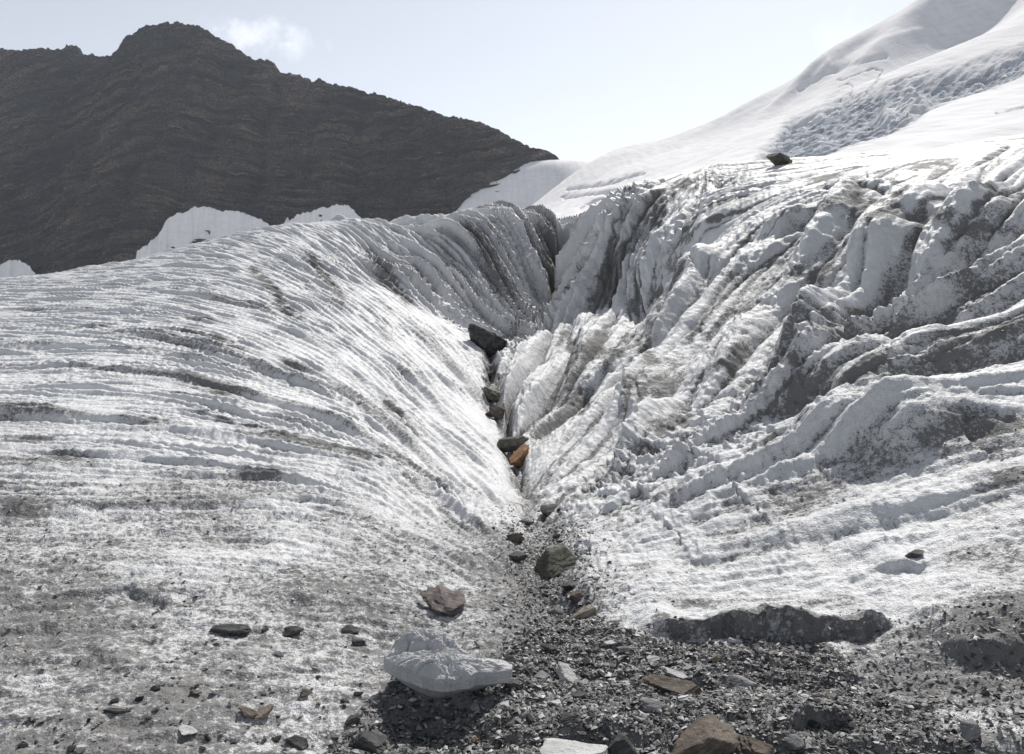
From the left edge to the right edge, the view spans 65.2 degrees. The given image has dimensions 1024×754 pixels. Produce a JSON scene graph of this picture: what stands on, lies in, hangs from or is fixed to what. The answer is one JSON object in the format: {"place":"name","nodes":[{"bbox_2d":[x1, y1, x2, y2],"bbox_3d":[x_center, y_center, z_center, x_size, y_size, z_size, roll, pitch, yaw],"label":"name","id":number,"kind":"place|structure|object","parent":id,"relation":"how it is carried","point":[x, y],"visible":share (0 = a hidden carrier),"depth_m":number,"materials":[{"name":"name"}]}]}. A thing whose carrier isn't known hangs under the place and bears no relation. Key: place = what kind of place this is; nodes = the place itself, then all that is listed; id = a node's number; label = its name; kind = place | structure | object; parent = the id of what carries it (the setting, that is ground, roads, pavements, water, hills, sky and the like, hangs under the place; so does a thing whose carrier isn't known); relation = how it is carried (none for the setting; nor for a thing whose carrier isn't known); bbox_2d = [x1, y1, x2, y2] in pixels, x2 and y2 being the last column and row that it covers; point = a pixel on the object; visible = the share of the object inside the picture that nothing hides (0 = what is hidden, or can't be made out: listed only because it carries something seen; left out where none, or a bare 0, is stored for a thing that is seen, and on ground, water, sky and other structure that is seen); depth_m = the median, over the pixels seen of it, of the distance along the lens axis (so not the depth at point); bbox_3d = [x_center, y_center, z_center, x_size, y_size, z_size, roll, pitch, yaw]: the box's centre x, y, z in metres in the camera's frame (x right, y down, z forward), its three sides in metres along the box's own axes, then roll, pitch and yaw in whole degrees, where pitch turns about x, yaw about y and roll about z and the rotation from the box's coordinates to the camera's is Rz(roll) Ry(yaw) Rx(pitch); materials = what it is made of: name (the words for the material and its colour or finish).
{"place":"outdoors","nodes":[
{"label":"outdoors","id":0,"kind":"place"},
{"bbox_2d":[0,21,558,274],"bbox_3d":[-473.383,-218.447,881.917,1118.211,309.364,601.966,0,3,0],"label":"mountain","id":1,"kind":"structure","parent":0,"point":[129,146],"depth_m":730.69,"materials":[{"name":"grey stone"}]},
{"bbox_2d":[0,260,38,277],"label":"snow patch","id":2,"kind":"object","parent":1,"relation":"on","point":[12,268],"visible":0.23,"depth_m":690.91,"materials":[{"name":"white snow"}]},
{"bbox_2d":[136,206,268,258],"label":"snow patch","id":3,"kind":"object","parent":1,"relation":"on","point":[178,230],"visible":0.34,"depth_m":675.31,"materials":[{"name":"white snow"}]},
{"bbox_2d":[284,204,360,222],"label":"snow patch","id":4,"kind":"object","parent":1,"relation":"on","point":[332,211],"visible":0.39,"depth_m":663.72,"materials":[{"name":"white snow"}]},
{"bbox_2d":[0,0,914,160],"label":"sky","id":5,"kind":"structure","parent":0,"point":[580,80],"materials":[{"name":"white"}]},
{"bbox_2d":[0,134,1023,753],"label":"glacier","id":6,"kind":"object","parent":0,"point":[712,348],"visible":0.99,"depth_m":7.38,"materials":[{"name":"white ice"}]},
{"bbox_2d":[17,742,27,747],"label":"stone","id":7,"kind":"object","parent":6,"relation":"on","point":[22,745],"visible":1,"depth_m":3.09,"materials":[{"name":"grey stone"}]},
{"bbox_2d":[36,717,46,722],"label":"stone","id":8,"kind":"object","parent":6,"relation":"on","point":[42,719],"visible":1,"depth_m":3.25,"materials":[{"name":"white stone"}]},
{"bbox_2d":[68,745,75,750],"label":"stone","id":9,"kind":"object","parent":6,"relation":"on","point":[71,747],"visible":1,"depth_m":3.09,"materials":[{"name":"grey stone"}]},
{"bbox_2d":[75,744,86,752],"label":"pebble","id":10,"kind":"object","parent":6,"relation":"on","point":[79,748],"visible":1,"depth_m":3.08,"materials":[{"name":"stone"}]},
{"bbox_2d":[110,697,119,703],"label":"stone","id":11,"kind":"object","parent":6,"relation":"on","point":[115,700],"visible":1,"depth_m":3.41,"materials":[{"name":"grey stone"}]},
{"bbox_2d":[103,708,130,713],"bbox_3d":[-1.644,1.392,3.334,0.121,0.020,0.030,2,10,-2],"label":"flake","id":12,"kind":"object","parent":6,"relation":"on","point":[116,710],"visible":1,"depth_m":3.33,"materials":[{"name":"grey stone"}]},
{"bbox_2d":[135,696,143,701],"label":"stone","id":13,"kind":"object","parent":6,"relation":"on","point":[139,698],"visible":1,"depth_m":3.44,"materials":[{"name":"black stone"}]},
{"bbox_2d":[150,706,159,711],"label":"stone","id":14,"kind":"object","parent":6,"relation":"on","point":[155,709],"visible":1,"depth_m":3.33,"materials":[{"name":"grey stone"}]},
{"bbox_2d":[150,684,160,690],"bbox_3d":[-1.567,1.363,3.509,0.052,0.026,0.031,5,5,-10],"label":"chip","id":15,"kind":"object","parent":6,"relation":"on","point":[156,687],"visible":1,"depth_m":3.50,"materials":[{"name":"grey stone"}]},
{"bbox_2d":[178,724,197,735],"bbox_3d":[-1.306,1.422,3.208,0.088,0.019,0.061,7,11,13],"label":"flake","id":16,"kind":"object","parent":6,"relation":"on","point":[183,729],"visible":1,"depth_m":3.21,"materials":[{"name":"stone"}]},
{"bbox_2d":[189,689,201,694],"bbox_3d":[-1.389,1.385,3.512,0.052,0.026,0.036,5,3,-10],"label":"chip","id":17,"kind":"object","parent":6,"relation":"on","point":[193,692],"visible":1,"depth_m":3.50,"materials":[{"name":"brown stone"}]},
{"bbox_2d":[211,689,224,694],"bbox_3d":[-1.299,1.385,3.534,0.060,0.027,0.048,-3,-1,-20],"label":"chip","id":18,"kind":"object","parent":6,"relation":"on","point":[216,691],"visible":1,"depth_m":3.52,"materials":[{"name":"stone"}]},
{"bbox_2d":[209,624,251,632],"bbox_3d":[-1.485,1.337,4.238,0.226,0.043,0.084,0,3,6],"label":"flake","id":19,"kind":"object","parent":6,"relation":"on","point":[231,628],"visible":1,"depth_m":4.22,"materials":[{"name":"grey stone"}]},
{"bbox_2d":[240,706,255,718],"bbox_3d":[-1.109,1.406,3.357,0.084,0.021,0.050,21,16,16],"label":"flake","id":20,"kind":"object","parent":6,"relation":"on","point":[248,712],"visible":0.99,"depth_m":3.35,"materials":[{"name":"brown stone"}]},
{"bbox_2d":[255,704,273,719],"bbox_3d":[-1.038,1.408,3.356,0.092,0.032,0.055,-14,25,-30],"label":"flake","id":21,"kind":"object","parent":6,"relation":"on","point":[263,712],"visible":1,"depth_m":3.35,"materials":[{"name":"beige stone"}]},
{"bbox_2d":[274,647,285,655],"bbox_3d":[-1.162,1.374,3.999,0.045,0.034,0.054,3,4,40],"label":"chip","id":22,"kind":"object","parent":6,"relation":"on","point":[279,651],"visible":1,"depth_m":3.99,"materials":[{"name":"stone"}]},
{"bbox_2d":[284,626,303,636],"bbox_3d":[-1.165,1.356,4.281,0.108,0.038,0.065,-9,17,-14],"label":"flake","id":23,"kind":"object","parent":6,"relation":"on","point":[290,631],"visible":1,"depth_m":4.26,"materials":[{"name":"grey stone"}]},
{"bbox_2d":[283,735,308,750],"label":"flat rock","id":24,"kind":"object","parent":6,"relation":"on","point":[298,742],"visible":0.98,"depth_m":3.19,"materials":[{"name":"grey stone"}]},
{"bbox_2d":[299,689,312,697],"bbox_3d":[-0.913,1.405,3.553,0.057,0.026,0.040,7,12,-1],"label":"chip","id":25,"kind":"object","parent":6,"relation":"on","point":[304,693],"visible":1,"depth_m":3.55,"materials":[{"name":"brown stone"}]},
{"bbox_2d":[341,624,360,633],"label":"flat rock","id":26,"kind":"object","parent":6,"relation":"on","point":[349,629],"visible":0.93,"depth_m":4.38,"materials":[{"name":"grey stone"}]},
{"bbox_2d":[353,692,363,695],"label":"stone","id":27,"kind":"object","parent":6,"relation":"on","point":[357,693],"visible":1,"depth_m":3.58,"materials":[{"name":"grey stone"}]},
{"bbox_2d":[352,639,366,646],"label":"stone","id":28,"kind":"object","parent":6,"relation":"on","point":[358,642],"visible":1,"depth_m":4.25,"materials":[{"name":"grey stone"}]},
{"bbox_2d":[419,585,465,617],"bbox_3d":[-0.423,1.349,4.785,0.296,0.101,0.236,10,20,2],"label":"flat rock","id":29,"kind":"object","parent":6,"relation":"on","point":[439,600],"visible":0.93,"depth_m":4.75,"materials":[{"name":"stone"}]},
{"bbox_2d":[468,323,506,356],"bbox_3d":[-0.599,-0.788,18.371,1.069,0.556,0.855,22,-3,-9],"label":"flat rock","id":30,"kind":"object","parent":6,"relation":"on","point":[489,343],"visible":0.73,"depth_m":18.09,"materials":[{"name":"black stone"}]},
{"bbox_2d":[481,386,499,401],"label":"flat rock","id":31,"kind":"object","parent":6,"relation":"on","point":[491,394],"visible":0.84,"depth_m":14.21,"materials":[{"name":"grey stone"}]},
{"bbox_2d":[487,370,495,376],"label":"flake","id":32,"kind":"object","parent":6,"relation":"on","point":[491,373],"visible":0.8,"depth_m":17.09,"materials":[{"name":"grey stone"}]},
{"bbox_2d":[489,404,506,419],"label":"stone","id":33,"kind":"object","parent":6,"relation":"on","point":[496,411],"visible":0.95,"depth_m":13.18,"materials":[{"name":"stone"}]},
{"bbox_2d":[0,284,1023,753],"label":"gravel","id":34,"kind":"structure","parent":6,"relation":"on","point":[768,694],"depth_m":3.62,"materials":[{"name":"grey gravel"}]},
{"bbox_2d":[345,714,361,725],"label":"stone","id":35,"kind":"object","parent":34,"relation":"on","point":[352,719],"visible":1,"depth_m":3.33,"materials":[{"name":"grey stone"}]},
{"bbox_2d":[350,730,388,753],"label":"rock","id":36,"kind":"object","parent":34,"relation":"on","point":[375,741],"visible":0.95,"depth_m":3.18,"materials":[{"name":"grey stone"}]},
{"bbox_2d":[383,627,512,697],"bbox_3d":[-0.294,1.319,3.693,0.594,0.245,0.360,5,10,0],"label":"boulder","id":37,"kind":"object","parent":34,"relation":"on","point":[431,662],"visible":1,"depth_m":3.61,"materials":[{"name":"white stone"}]},
{"bbox_2d":[469,703,479,710],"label":"pebble","id":38,"kind":"object","parent":34,"relation":"on","point":[473,706],"visible":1,"depth_m":3.56,"materials":[{"name":"grey stone"}]},
{"bbox_2d":[493,742,501,749],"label":"stone","id":39,"kind":"object","parent":34,"relation":"on","point":[497,746],"visible":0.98,"depth_m":3.22,"materials":[{"name":"grey stone"}]},
{"bbox_2d":[500,700,512,706],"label":"flake","id":40,"kind":"object","parent":34,"relation":"on","point":[504,703],"visible":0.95,"depth_m":3.51,"materials":[{"name":"stone"}]},
{"bbox_2d":[504,655,515,663],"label":"pebble","id":41,"kind":"object","parent":34,"relation":"on","point":[509,658],"visible":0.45,"depth_m":4.01,"materials":[{"name":"grey stone"}]},
{"bbox_2d":[504,679,523,688],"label":"stone","id":42,"kind":"object","parent":34,"relation":"on","point":[512,683],"visible":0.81,"depth_m":3.69,"materials":[{"name":"grey stone"}]},
{"bbox_2d":[526,713,534,723],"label":"stone","id":43,"kind":"object","parent":34,"relation":"on","point":[529,718],"visible":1,"depth_m":3.35,"materials":[{"name":"grey stone"}]},
{"bbox_2d":[532,670,550,679],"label":"stone","id":44,"kind":"object","parent":34,"relation":"on","point":[540,674],"visible":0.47,"depth_m":3.90,"materials":[{"name":"grey stone"}]},
{"bbox_2d":[540,643,557,650],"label":"flake","id":45,"kind":"object","parent":34,"relation":"on","point":[547,647],"visible":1,"depth_m":4.18,"materials":[{"name":"grey stone"}]},
{"bbox_2d":[547,604,562,615],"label":"stone","id":46,"kind":"object","parent":34,"relation":"on","point":[557,610],"visible":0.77,"depth_m":5.24,"materials":[{"name":"grey stone"}]},
{"bbox_2d":[547,699,564,705],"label":"flake","id":47,"kind":"object","parent":34,"relation":"on","point":[558,701],"visible":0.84,"depth_m":3.50,"materials":[{"name":"stone"}]},
{"bbox_2d":[556,661,577,682],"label":"flat rock","id":48,"kind":"object","parent":34,"relation":"on","point":[564,672],"visible":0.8,"depth_m":3.91,"materials":[{"name":"stone"}]},
{"bbox_2d":[561,580,575,590],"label":"stone","id":49,"kind":"object","parent":34,"relation":"on","point":[568,585],"visible":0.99,"depth_m":5.57,"materials":[{"name":"grey stone"}]},
{"bbox_2d":[560,711,582,726],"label":"flat rock","id":50,"kind":"object","parent":34,"relation":"on","point":[566,718],"visible":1,"depth_m":3.28,"materials":[{"name":"grey stone"}]},
{"bbox_2d":[539,738,607,753],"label":"boulder","id":51,"kind":"object","parent":34,"relation":"on","point":[555,746],"visible":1,"depth_m":3.06,"materials":[{"name":"stone"}]},
{"bbox_2d":[568,591,583,602],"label":"stone","id":52,"kind":"object","parent":34,"relation":"on","point":[576,596],"visible":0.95,"depth_m":5.31,"materials":[{"name":"stone"}]},
{"bbox_2d":[569,691,586,697],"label":"flake","id":53,"kind":"object","parent":34,"relation":"on","point":[580,694],"visible":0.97,"depth_m":3.56,"materials":[{"name":"grey stone"}]},
{"bbox_2d":[570,605,597,619],"bbox_3d":[0.434,1.442,4.849,0.166,0.047,0.100,-28,8,-27],"label":"flake","id":54,"kind":"object","parent":34,"relation":"on","point":[586,612],"visible":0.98,"depth_m":4.84,"materials":[{"name":"beige stone"}]},
{"bbox_2d":[581,657,589,665],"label":"stone","id":55,"kind":"object","parent":34,"relation":"on","point":[585,661],"visible":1,"depth_m":4.04,"materials":[{"name":"grey stone"}]},
{"bbox_2d":[591,648,599,652],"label":"flake","id":56,"kind":"object","parent":34,"relation":"on","point":[594,650],"visible":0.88,"depth_m":4.18,"materials":[{"name":"grey stone"}]},
{"bbox_2d":[597,669,605,677],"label":"stone","id":57,"kind":"object","parent":34,"relation":"on","point":[600,672],"visible":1,"depth_m":3.94,"materials":[{"name":"grey stone"}]},
{"bbox_2d":[603,640,617,645],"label":"flake","id":58,"kind":"object","parent":34,"relation":"on","point":[608,642],"visible":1,"depth_m":4.25,"materials":[{"name":"stone"}]},
{"bbox_2d":[611,731,619,738],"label":"stone","id":59,"kind":"object","parent":34,"relation":"on","point":[614,735],"visible":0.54,"depth_m":3.22,"materials":[{"name":"grey stone"}]},
{"bbox_2d":[611,618,620,623],"bbox_3d":[0.607,1.420,4.664,0.057,0.032,0.048,-3,4,-42],"label":"chip","id":60,"kind":"object","parent":34,"relation":"on","point":[616,621],"visible":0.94,"depth_m":4.64,"materials":[{"name":"stone"}]},
{"bbox_2d":[614,682,622,687],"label":"stone","id":61,"kind":"object","parent":34,"relation":"on","point":[619,685],"visible":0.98,"depth_m":3.71,"materials":[{"name":"grey stone"}]},
{"bbox_2d":[607,732,638,753],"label":"rock","id":62,"kind":"object","parent":34,"relation":"on","point":[620,743],"visible":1,"depth_m":3.10,"materials":[{"name":"grey stone"}]},
{"bbox_2d":[617,645,632,652],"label":"stone","id":63,"kind":"object","parent":34,"relation":"on","point":[625,648],"visible":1,"depth_m":4.18,"materials":[{"name":"grey stone"}]},
{"bbox_2d":[633,716,644,721],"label":"stone","id":64,"kind":"object","parent":34,"relation":"on","point":[637,718],"visible":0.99,"depth_m":3.31,"materials":[{"name":"grey stone"}]},
{"bbox_2d":[646,655,659,662],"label":"flake","id":65,"kind":"object","parent":34,"relation":"on","point":[650,658],"visible":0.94,"depth_m":4.10,"materials":[{"name":"stone"}]},
{"bbox_2d":[640,697,666,711],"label":"flat rock","id":66,"kind":"object","parent":34,"relation":"on","point":[649,704],"visible":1,"depth_m":3.42,"materials":[{"name":"grey stone"}]},
{"bbox_2d":[665,699,671,704],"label":"stone","id":67,"kind":"object","parent":34,"relation":"on","point":[669,701],"visible":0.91,"depth_m":3.44,"materials":[{"name":"grey stone"}]},
{"bbox_2d":[642,674,702,696],"bbox_3d":[0.719,1.397,3.595,0.270,0.054,0.108,10,19,12],"label":"flat rock","id":68,"kind":"object","parent":34,"relation":"on","point":[670,684],"visible":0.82,"depth_m":3.59,"materials":[{"name":"brown stone"}]},
{"bbox_2d":[665,667,688,677],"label":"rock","id":69,"kind":"object","parent":34,"relation":"on","point":[674,673],"visible":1,"depth_m":3.90,"materials":[{"name":"stone"}]},
{"bbox_2d":[684,664,692,670],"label":"stone","id":70,"kind":"object","parent":34,"relation":"on","point":[688,667],"visible":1,"depth_m":3.99,"materials":[{"name":"white stone"}]},
{"bbox_2d":[696,664,702,671],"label":"stone","id":71,"kind":"object","parent":34,"relation":"on","point":[699,666],"visible":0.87,"depth_m":3.98,"materials":[{"name":"white stone"}]},
{"bbox_2d":[671,714,739,753],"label":"boulder","id":72,"kind":"object","parent":34,"relation":"on","point":[709,734],"visible":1,"depth_m":3.06,"materials":[{"name":"brown stone"}]},
{"bbox_2d":[711,654,721,662],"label":"stone","id":73,"kind":"object","parent":34,"relation":"on","point":[715,658],"visible":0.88,"depth_m":4.05,"materials":[{"name":"beige stone"}]},
{"bbox_2d":[728,637,742,643],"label":"flake","id":74,"kind":"object","parent":34,"relation":"on","point":[732,640],"visible":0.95,"depth_m":4.25,"materials":[{"name":"stone"}]},
{"bbox_2d":[725,675,757,689],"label":"rock","id":75,"kind":"object","parent":34,"relation":"on","point":[740,682],"visible":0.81,"depth_m":3.82,"materials":[{"name":"grey stone"}]},
{"bbox_2d":[737,735,773,753],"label":"rock","id":76,"kind":"object","parent":34,"relation":"on","point":[749,745],"visible":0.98,"depth_m":3.12,"materials":[{"name":"brown stone"}]},
{"bbox_2d":[783,734,805,749],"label":"stone","id":77,"kind":"object","parent":34,"relation":"on","point":[794,742],"visible":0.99,"depth_m":3.15,"materials":[{"name":"grey stone"}]},
{"bbox_2d":[800,693,809,698],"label":"pebble","id":78,"kind":"object","parent":34,"relation":"on","point":[804,695],"visible":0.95,"depth_m":3.40,"materials":[{"name":"stone"}]},
{"bbox_2d":[807,719,820,728],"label":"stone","id":79,"kind":"object","parent":34,"relation":"on","point":[811,723],"visible":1,"depth_m":3.33,"materials":[{"name":"black stone"}]},
{"bbox_2d":[811,694,825,697],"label":"pebble","id":80,"kind":"object","parent":34,"relation":"on","point":[819,695],"visible":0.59,"depth_m":3.46,"materials":[{"name":"grey stone"}]},
{"bbox_2d":[834,719,843,726],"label":"stone","id":81,"kind":"object","parent":34,"relation":"on","point":[837,722],"visible":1,"depth_m":3.33,"materials":[{"name":"grey stone"}]},
{"bbox_2d":[843,729,851,733],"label":"stone","id":82,"kind":"object","parent":34,"relation":"on","point":[847,731],"visible":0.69,"depth_m":3.26,"materials":[{"name":"grey stone"}]},
{"bbox_2d":[959,719,980,741],"bbox_3d":[1.807,1.391,3.158,0.093,0.065,0.084,0,3,-10],"label":"stone","id":83,"kind":"object","parent":34,"relation":"on","point":[970,729],"visible":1,"depth_m":3.13,"materials":[{"name":"grey stone"}]},
{"bbox_2d":[497,436,528,452],"bbox_3d":[0.013,0.942,11.364,0.499,0.200,0.350,-13,12,7],"label":"flat rock","id":84,"kind":"object","parent":6,"relation":"on","point":[509,444],"visible":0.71,"depth_m":11.27,"materials":[{"name":"grey stone"}]},
{"bbox_2d":[506,533,523,542],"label":"stone","id":85,"kind":"object","parent":6,"relation":"on","point":[516,537],"visible":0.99,"depth_m":6.67,"materials":[{"name":"brown stone"}]},
{"bbox_2d":[509,551,527,561],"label":"stone","id":86,"kind":"object","parent":6,"relation":"on","point":[516,556],"visible":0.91,"depth_m":6.13,"materials":[{"name":"grey stone"}]},
{"bbox_2d":[509,444,529,467],"bbox_3d":[0.125,1.077,10.733,0.372,0.223,0.316,-29,12,-11],"label":"rock","id":87,"kind":"object","parent":6,"relation":"on","point":[517,457],"visible":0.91,"depth_m":10.65,"materials":[{"name":"stone"}]},
{"bbox_2d":[519,519,533,524],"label":"flake","id":88,"kind":"object","parent":6,"relation":"on","point":[527,522],"visible":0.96,"depth_m":7.41,"materials":[{"name":"grey stone"}]},
{"bbox_2d":[540,504,557,516],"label":"stone","id":89,"kind":"object","parent":6,"relation":"on","point":[546,510],"visible":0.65,"depth_m":8.05,"materials":[{"name":"grey stone"}]},
{"bbox_2d":[534,545,576,578],"bbox_3d":[0.340,1.434,6.090,0.377,0.196,0.302,-9,16,7],"label":"rock","id":90,"kind":"object","parent":6,"relation":"on","point":[556,561],"visible":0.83,"depth_m":6.07,"materials":[{"name":"grey stone"}]},
{"bbox_2d":[553,534,560,538],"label":"stone","id":91,"kind":"object","parent":6,"relation":"on","point":[556,536],"visible":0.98,"depth_m":7.10,"materials":[{"name":"grey stone"}]},
{"bbox_2d":[766,152,791,164],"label":"rock","id":92,"kind":"object","parent":6,"relation":"on","point":[779,158],"visible":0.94,"depth_m":20.87,"materials":[{"name":"grey stone"}]},
{"bbox_2d":[905,549,923,557],"bbox_3d":[2.470,1.079,4.894,0.135,0.038,0.081,-11,9,-11],"label":"flake","id":93,"kind":"object","parent":6,"relation":"on","point":[916,553],"visible":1,"depth_m":4.88,"materials":[{"name":"grey stone"}]},
{"bbox_2d":[457,0,1023,217],"bbox_3d":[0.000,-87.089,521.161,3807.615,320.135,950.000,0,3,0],"label":"snow hill","id":94,"kind":"structure","parent":0,"point":[924,74],"depth_m":358.38,"materials":[{"name":"white snow"}]}
]}

